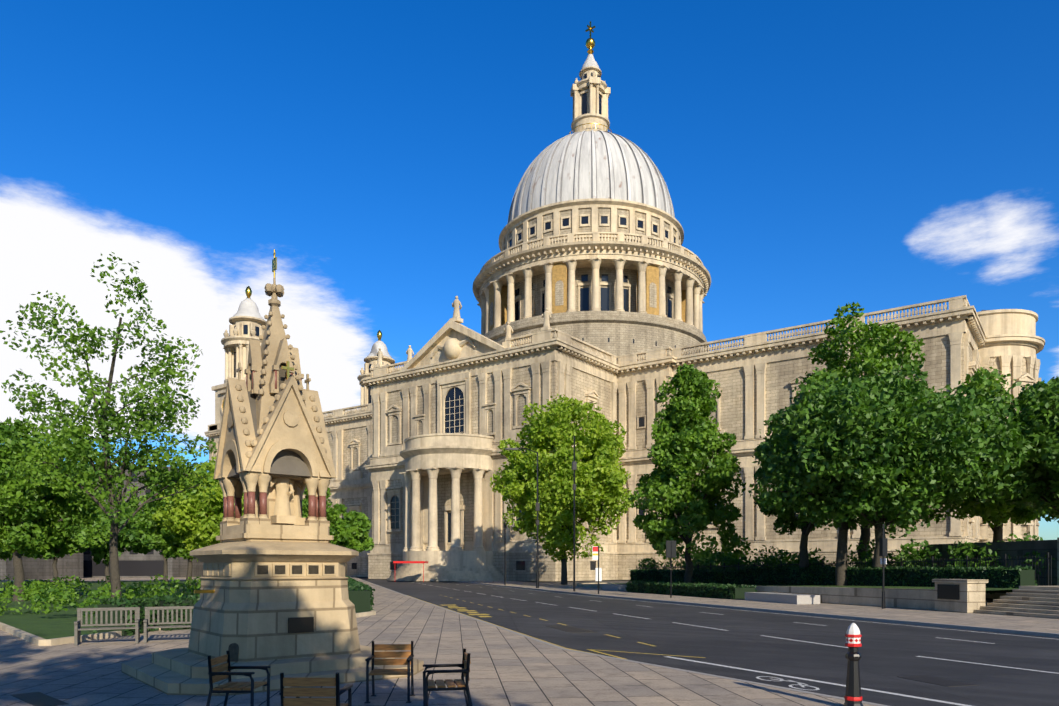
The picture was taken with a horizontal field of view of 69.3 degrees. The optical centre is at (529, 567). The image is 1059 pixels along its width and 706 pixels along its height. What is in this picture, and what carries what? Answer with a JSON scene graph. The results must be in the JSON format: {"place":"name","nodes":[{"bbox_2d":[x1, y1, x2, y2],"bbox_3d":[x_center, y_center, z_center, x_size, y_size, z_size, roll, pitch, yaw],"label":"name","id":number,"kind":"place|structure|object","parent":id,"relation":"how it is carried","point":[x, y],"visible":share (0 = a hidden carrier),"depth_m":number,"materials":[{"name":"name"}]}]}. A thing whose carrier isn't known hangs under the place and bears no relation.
{"place":"outdoors","nodes":[
{"label":"outdoors","id":0,"kind":"place"},
{"bbox_2d":[228,364,333,661],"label":"monument panels","id":1,"kind":"object","parent":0,"point":[233,648],"visible":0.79,"depth_m":14.27,"materials":[{"name":"brown stone"}]},
{"bbox_2d":[0,577,1058,705],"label":"pavement","id":2,"kind":"structure","parent":0,"point":[507,668],"depth_m":15.57,"materials":[{"name":"grey stone"}]},
{"bbox_2d":[11,692,67,705],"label":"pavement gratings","id":3,"kind":"object","parent":2,"relation":"on","point":[37,699],"visible":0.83,"depth_m":11.89,"materials":[{"name":"metal"}]},
{"bbox_2d":[0,581,199,638],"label":"garden lawn","id":4,"kind":"structure","parent":2,"relation":"on","point":[54,624],"depth_m":30.59,"materials":[{"name":"green plant"}]},
{"bbox_2d":[0,542,12,560],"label":"street tree limbs","id":5,"kind":"object","parent":4,"relation":"on","point":[5,555],"visible":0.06,"depth_m":101.69,"materials":[{"name":"green plant"}]},
{"bbox_2d":[0,408,114,600],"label":"tree","id":6,"kind":"object","parent":4,"relation":"on","point":[30,514],"visible":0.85,"depth_m":43.16,"materials":[{"name":"green plant"}]},
{"bbox_2d":[29,495,105,581],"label":"street tree limbs","id":7,"kind":"object","parent":4,"relation":"on","point":[55,550],"visible":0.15,"depth_m":88.38,"materials":[{"name":"green plant"}]},
{"bbox_2d":[0,574,200,616],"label":"garden shrubs","id":8,"kind":"object","parent":4,"relation":"on","point":[37,591],"visible":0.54,"depth_m":37.74,"materials":[{"name":"green plant"}]},
{"bbox_2d":[0,251,219,598],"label":"tree","id":9,"kind":"object","parent":4,"relation":"on","point":[126,458],"visible":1,"depth_m":30.68,"materials":[{"name":"green plant"}]},
{"bbox_2d":[89,497,139,582],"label":"tree","id":10,"kind":"object","parent":4,"relation":"on","point":[126,542],"visible":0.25,"depth_m":94.79,"materials":[{"name":"green plant"}]},
{"bbox_2d":[91,595,160,635],"bbox_3d":[-12.491,1.498,23.835,1.286,1.217,2.316,0,0,1],"label":"garden hedge","id":11,"kind":"object","parent":4,"relation":"on","point":[129,602],"visible":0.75,"depth_m":23.13,"materials":[{"name":"green"}]},
{"bbox_2d":[129,503,182,581],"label":"street tree limbs","id":12,"kind":"object","parent":4,"relation":"on","point":[140,547],"visible":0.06,"depth_m":99.70,"materials":[{"name":"green plant"}]},
{"bbox_2d":[130,470,206,584],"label":"garden tree limbs","id":13,"kind":"object","parent":4,"relation":"on","point":[157,537],"visible":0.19,"depth_m":70.19,"materials":[{"name":"green plant"}]},
{"bbox_2d":[157,593,199,630],"bbox_3d":[-9.850,1.496,27.422,6.703,1.341,1.362,0,0,-45],"label":"garden hedge","id":14,"kind":"object","parent":4,"relation":"on","point":[177,600],"visible":0.17,"depth_m":25.10,"materials":[{"name":"green"}]},
{"bbox_2d":[0,608,375,645],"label":"garden edging","id":15,"kind":"object","parent":4,"relation":"on","point":[30,637],"visible":0.42,"depth_m":21.70,"materials":[{"name":"grey stone"}]},
{"bbox_2d":[152,456,243,550],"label":"garden tree limbs","id":16,"kind":"object","parent":4,"relation":"on","point":[188,521],"visible":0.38,"depth_m":52.19,"materials":[{"name":"green plant"}]},
{"bbox_2d":[302,487,340,532],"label":"garden tree limbs","id":17,"kind":"object","parent":4,"relation":"on","point":[334,512],"visible":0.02,"depth_m":59.79,"materials":[{"name":"green plant"}]},
{"bbox_2d":[345,576,374,612],"bbox_3d":[-12.622,1.467,52.703,1.639,1.486,41.263,0,0,-15],"label":"garden hedge","id":18,"kind":"object","parent":4,"relation":"on","point":[361,597],"visible":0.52,"depth_m":32.98,"materials":[{"name":"green plant"}]},
{"bbox_2d":[0,466,203,579],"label":"buildings","id":19,"kind":"structure","parent":2,"relation":"on","point":[68,565],"depth_m":140.85,"materials":[{"name":"grey stone"}]},
{"bbox_2d":[83,471,168,575],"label":"building windows","id":20,"kind":"structure","parent":19,"relation":"on","point":[137,567],"depth_m":151.84,"materials":[{"name":"grey glass"}]},
{"bbox_2d":[74,607,139,645],"bbox_3d":[-11.309,1.579,20.560,1.500,0.960,0.630,0,0,-23],"label":"garden bench","id":21,"kind":"object","parent":2,"relation":"on","point":[78,623],"visible":1,"depth_m":20.69,"materials":[{"name":"grey wood"}]},
{"bbox_2d":[143,606,193,643],"bbox_3d":[-9.825,1.579,21.210,1.500,0.960,0.630,0,0,-23],"label":"garden bench","id":22,"kind":"object","parent":2,"relation":"on","point":[146,620],"visible":0.73,"depth_m":21.32,"materials":[{"name":"grey wood"}]},
{"bbox_2d":[206,650,270,705],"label":"chair","id":23,"kind":"object","parent":2,"relation":"on","point":[216,674],"visible":1,"depth_m":10.40,"materials":[{"name":"black metal"}]},
{"bbox_2d":[122,474,423,695],"bbox_3d":[-5.054,-0.241,15.193,5.504,4.600,5.504,0,0,36],"label":"monument base","id":24,"kind":"object","parent":2,"relation":"on","point":[250,618],"visible":0.81,"depth_m":14.10,"materials":[{"name":"beige stone"}]},
{"bbox_2d":[190,277,358,580],"bbox_3d":[-5.054,-2.743,15.193,3.074,5.984,3.074,0,0,36],"label":"monument canopy","id":25,"kind":"object","parent":24,"relation":"on","point":[289,415],"visible":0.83,"depth_m":14.67,"materials":[{"name":"beige stone"}]},
{"bbox_2d":[194,249,293,592],"bbox_3d":[-5.354,-2.901,14.529,1.133,6.780,1.501,0,0,36],"label":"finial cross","id":26,"kind":"object","parent":25,"relation":"attached to","point":[287,368],"visible":0.92,"depth_m":14.66,"materials":[{"name":"metal"}]},
{"bbox_2d":[227,391,310,477],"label":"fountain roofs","id":27,"kind":"structure","parent":25,"relation":"on","point":[287,463],"depth_m":14.70,"materials":[{"name":"grey stone"}]},
{"bbox_2d":[223,370,325,517],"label":"monument columns","id":28,"kind":"structure","parent":24,"relation":"on","point":[316,507],"depth_m":14.96,"materials":[{"name":"red stone"}]},
{"bbox_2d":[288,617,313,632],"bbox_3d":[-4.221,1.067,14.169,0.154,0.283,0.470,0,0,36],"label":"plaque","id":29,"kind":"object","parent":24,"relation":"attached to","point":[300,624],"visible":0.93,"depth_m":14.14,"materials":[{"name":"black metal"}]},
{"bbox_2d":[279,672,352,705],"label":"chair","id":30,"kind":"object","parent":2,"relation":"on","point":[295,690],"visible":1,"depth_m":8.54,"materials":[{"name":"brown wood"}]},
{"bbox_2d":[329,503,373,575],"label":"tree","id":31,"kind":"object","parent":2,"relation":"on","point":[351,529],"visible":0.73,"depth_m":97.48,"materials":[{"name":"green plant"}]},
{"bbox_2d":[364,641,414,702],"bbox_3d":[-2.167,1.620,11.967,0.700,0.886,0.730,0,0,-3],"label":"chair","id":32,"kind":"object","parent":2,"relation":"on","point":[409,656],"visible":1,"depth_m":12.20,"materials":[{"name":"brown wood"}]},
{"bbox_2d":[423,648,472,705],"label":"chair","id":33,"kind":"object","parent":2,"relation":"on","point":[461,684],"visible":1,"depth_m":10.48,"materials":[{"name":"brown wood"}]},
{"bbox_2d":[490,394,634,584],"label":"tree","id":34,"kind":"object","parent":2,"relation":"on","point":[600,478],"visible":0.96,"depth_m":83.61,"materials":[{"name":"green plant"}]},
{"bbox_2d":[204,66,1044,580],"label":"cathedral","id":35,"kind":"structure","parent":2,"relation":"on","point":[450,354],"depth_m":120.58,"materials":[{"name":"beige stone"}]},
{"bbox_2d":[222,21,611,407],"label":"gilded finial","id":36,"kind":"object","parent":35,"relation":"on","point":[590,43],"visible":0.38,"depth_m":155.13,"materials":[{"name":"gold metal"}]},
{"bbox_2d":[483,208,707,363],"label":"drum wall","id":37,"kind":"structure","parent":35,"relation":"attached to","point":[621,330],"depth_m":136.28,"materials":[{"name":"stone"}]},
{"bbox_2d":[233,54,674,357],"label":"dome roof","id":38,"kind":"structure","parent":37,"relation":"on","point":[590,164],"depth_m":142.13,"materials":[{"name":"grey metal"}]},
{"bbox_2d":[489,262,685,330],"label":"panels","id":39,"kind":"object","parent":37,"relation":"attached to","point":[559,271],"visible":0.08,"depth_m":135.74,"materials":[{"name":"beige stone"}]},
{"bbox_2d":[625,581,756,599],"bbox_3d":[11.284,1.594,56.407,2.025,1.137,16.311,0,0,-18],"label":"hedge","id":40,"kind":"object","parent":2,"relation":"on","point":[723,591],"visible":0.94,"depth_m":53.45,"materials":[{"name":"green plant"}]},
{"bbox_2d":[503,436,887,608],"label":"lamp posts","id":41,"kind":"object","parent":2,"relation":"on","point":[671,548],"visible":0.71,"depth_m":64.88,"materials":[{"name":"black metal"}]},
{"bbox_2d":[592,546,886,580],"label":"street sign panels","id":42,"kind":"object","parent":41,"relation":"on","point":[594,557],"visible":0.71,"depth_m":58.49,"materials":[{"name":"white metal"}]},
{"bbox_2d":[602,584,819,603],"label":"pavement stone seats","id":43,"kind":"object","parent":2,"relation":"on","point":[786,598],"visible":0.93,"depth_m":44.58,"materials":[{"name":"stone"}]},
{"bbox_2d":[577,538,1058,618],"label":"churchyard walls","id":44,"kind":"structure","parent":2,"relation":"on","point":[1035,601],"depth_m":35.53,"materials":[{"name":"beige stone"}]},
{"bbox_2d":[636,553,1051,585],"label":"churchyard railings","id":45,"kind":"object","parent":44,"relation":"on","point":[734,566],"visible":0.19,"depth_m":45.88,"materials":[{"name":"black metal"}]},
{"bbox_2d":[792,302,938,565],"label":"plane tree limbs","id":46,"kind":"object","parent":44,"relation":"on","point":[871,350],"visible":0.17,"depth_m":59.59,"materials":[{"name":"green plant"}]},
{"bbox_2d":[937,584,958,599],"bbox_3d":[19.289,1.139,35.321,0.015,0.680,1.280,0,0,-15],"label":"plaque","id":47,"kind":"object","parent":44,"relation":"attached to","point":[946,591],"visible":1,"depth_m":35.35,"materials":[{"name":"black paint"}]},
{"bbox_2d":[927,367,1058,541],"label":"plane tree limbs","id":48,"kind":"object","parent":44,"relation":"on","point":[998,514],"visible":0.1,"depth_m":52.59,"materials":[{"name":"green plant"}]},
{"bbox_2d":[989,380,1058,521],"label":"plane tree limbs","id":49,"kind":"object","parent":44,"relation":"on","point":[1039,413],"visible":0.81,"depth_m":44.47,"materials":[{"name":"green plant"}]},
{"bbox_2d":[1013,376,1058,522],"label":"plane tree limbs","id":50,"kind":"object","parent":44,"relation":"on","point":[1052,509],"depth_m":63.93,"materials":[{"name":"green plant"}]},
{"bbox_2d":[843,623,862,705],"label":"bollard","id":51,"kind":"object","parent":2,"relation":"on","point":[853,696],"visible":1,"depth_m":11.08,"materials":[{"name":"black metal"}]},
{"bbox_2d":[0,0,1058,539],"label":"sky","id":52,"kind":"structure","parent":0,"point":[815,157],"materials":[{"name":"blue"}]},
{"bbox_2d":[326,332,1033,580],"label":"cathedral walls","id":53,"kind":"structure","parent":0,"point":[780,375],"depth_m":115.69,"materials":[{"name":"beige stone"}]},
{"bbox_2d":[222,72,902,569],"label":"windows","id":54,"kind":"structure","parent":53,"relation":"in","point":[584,298],"depth_m":137.03,"materials":[{"name":"black glass"}]},
{"bbox_2d":[353,280,1024,467],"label":"cathedral niches","id":55,"kind":"object","parent":53,"relation":"in","point":[559,300],"visible":0.15,"depth_m":130.02,"materials":[{"name":"stone"}]},
{"bbox_2d":[356,577,1058,705],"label":"road","id":56,"kind":"structure","parent":0,"point":[889,652],"depth_m":21.55,"materials":[{"name":"grey asphalt"}]},
{"bbox_2d":[393,561,427,581],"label":"barrier","id":57,"kind":"object","parent":56,"relation":"on","point":[423,562],"visible":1,"depth_m":106.42,"materials":[{"name":"red metal"}]},
{"bbox_2d":[407,595,704,658],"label":"yellow road markings","id":58,"kind":"object","parent":56,"relation":"on","point":[534,637],"visible":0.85,"depth_m":27.13,"materials":[{"name":"paint"}]},
{"bbox_2d":[355,577,1058,705],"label":"kerbs","id":59,"kind":"structure","parent":56,"relation":"on","point":[1043,634],"depth_m":28.30,"materials":[{"name":"stone"}]},
{"bbox_2d":[407,581,1058,705],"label":"white road markings","id":60,"kind":"object","parent":56,"relation":"on","point":[800,684],"visible":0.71,"depth_m":16.42,"materials":[{"name":"paint"}]},
{"bbox_2d":[548,625,976,686],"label":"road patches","id":61,"kind":"object","parent":56,"relation":"on","point":[922,678],"visible":0.96,"depth_m":14.93,"materials":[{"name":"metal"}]},
{"bbox_2d":[519,580,992,605],"bbox_3d":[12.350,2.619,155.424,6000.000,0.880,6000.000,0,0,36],"label":"ground","id":62,"kind":"structure","parent":0,"point":[626,581],"depth_m":108.84,"materials":[{"name":"grey stone"}]},
{"bbox_2d":[614,583,1018,590],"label":"raised lawn","id":63,"kind":"structure","parent":0,"point":[914,587],"depth_m":46.13,"materials":[{"name":"green plant"}]},
{"bbox_2d":[629,569,746,584],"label":"hedge","id":64,"kind":"object","parent":63,"relation":"on","point":[721,576],"visible":0.92,"depth_m":68.93,"materials":[{"name":"green plant"}]},
{"bbox_2d":[628,363,750,582],"bbox_3d":[12.966,-7.233,61.630,10.337,18.012,10.140,0,0,36],"label":"tree","id":65,"kind":"object","parent":63,"relation":"on","point":[687,446],"visible":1,"depth_m":60.05,"materials":[{"name":"green plant"}]},
{"bbox_2d":[753,407,829,567],"bbox_3d":[20.490,-5.233,55.952,8.210,13.270,8.885,0,0,36],"label":"tree","id":66,"kind":"object","parent":63,"relation":"on","point":[785,518],"visible":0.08,"depth_m":55.64,"materials":[{"name":"green plant"}]},
{"bbox_2d":[788,407,900,585],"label":"plane tree limbs","id":67,"kind":"object","parent":63,"relation":"on","point":[841,566],"visible":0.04,"depth_m":50.42,"materials":[{"name":"green plant"}]},
{"bbox_2d":[638,531,1054,593],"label":"shrubs","id":68,"kind":"object","parent":63,"relation":"on","point":[722,558],"visible":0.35,"depth_m":55.01,"materials":[{"name":"green plant"}]},
{"bbox_2d":[745,565,1037,593],"bbox_3d":[21.505,0.669,50.066,1.532,1.608,23.828,0,0,-19],"label":"hedge","id":69,"kind":"object","parent":63,"relation":"on","point":[1016,576],"visible":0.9,"depth_m":46.49,"materials":[{"name":"green plant"}]},
{"bbox_2d":[748,364,1041,567],"bbox_3d":[22.499,-5.459,47.938,16.447,13.712,16.883,0,0,36],"label":"tree","id":70,"kind":"object","parent":63,"relation":"on","point":[915,424],"visible":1,"depth_m":43.98,"materials":[{"name":"green plant"}]},
{"bbox_2d":[923,540,1056,585],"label":"railings","id":71,"kind":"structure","parent":63,"relation":"on","point":[1013,549],"depth_m":42.45,"materials":[{"name":"metal"}]}
]}

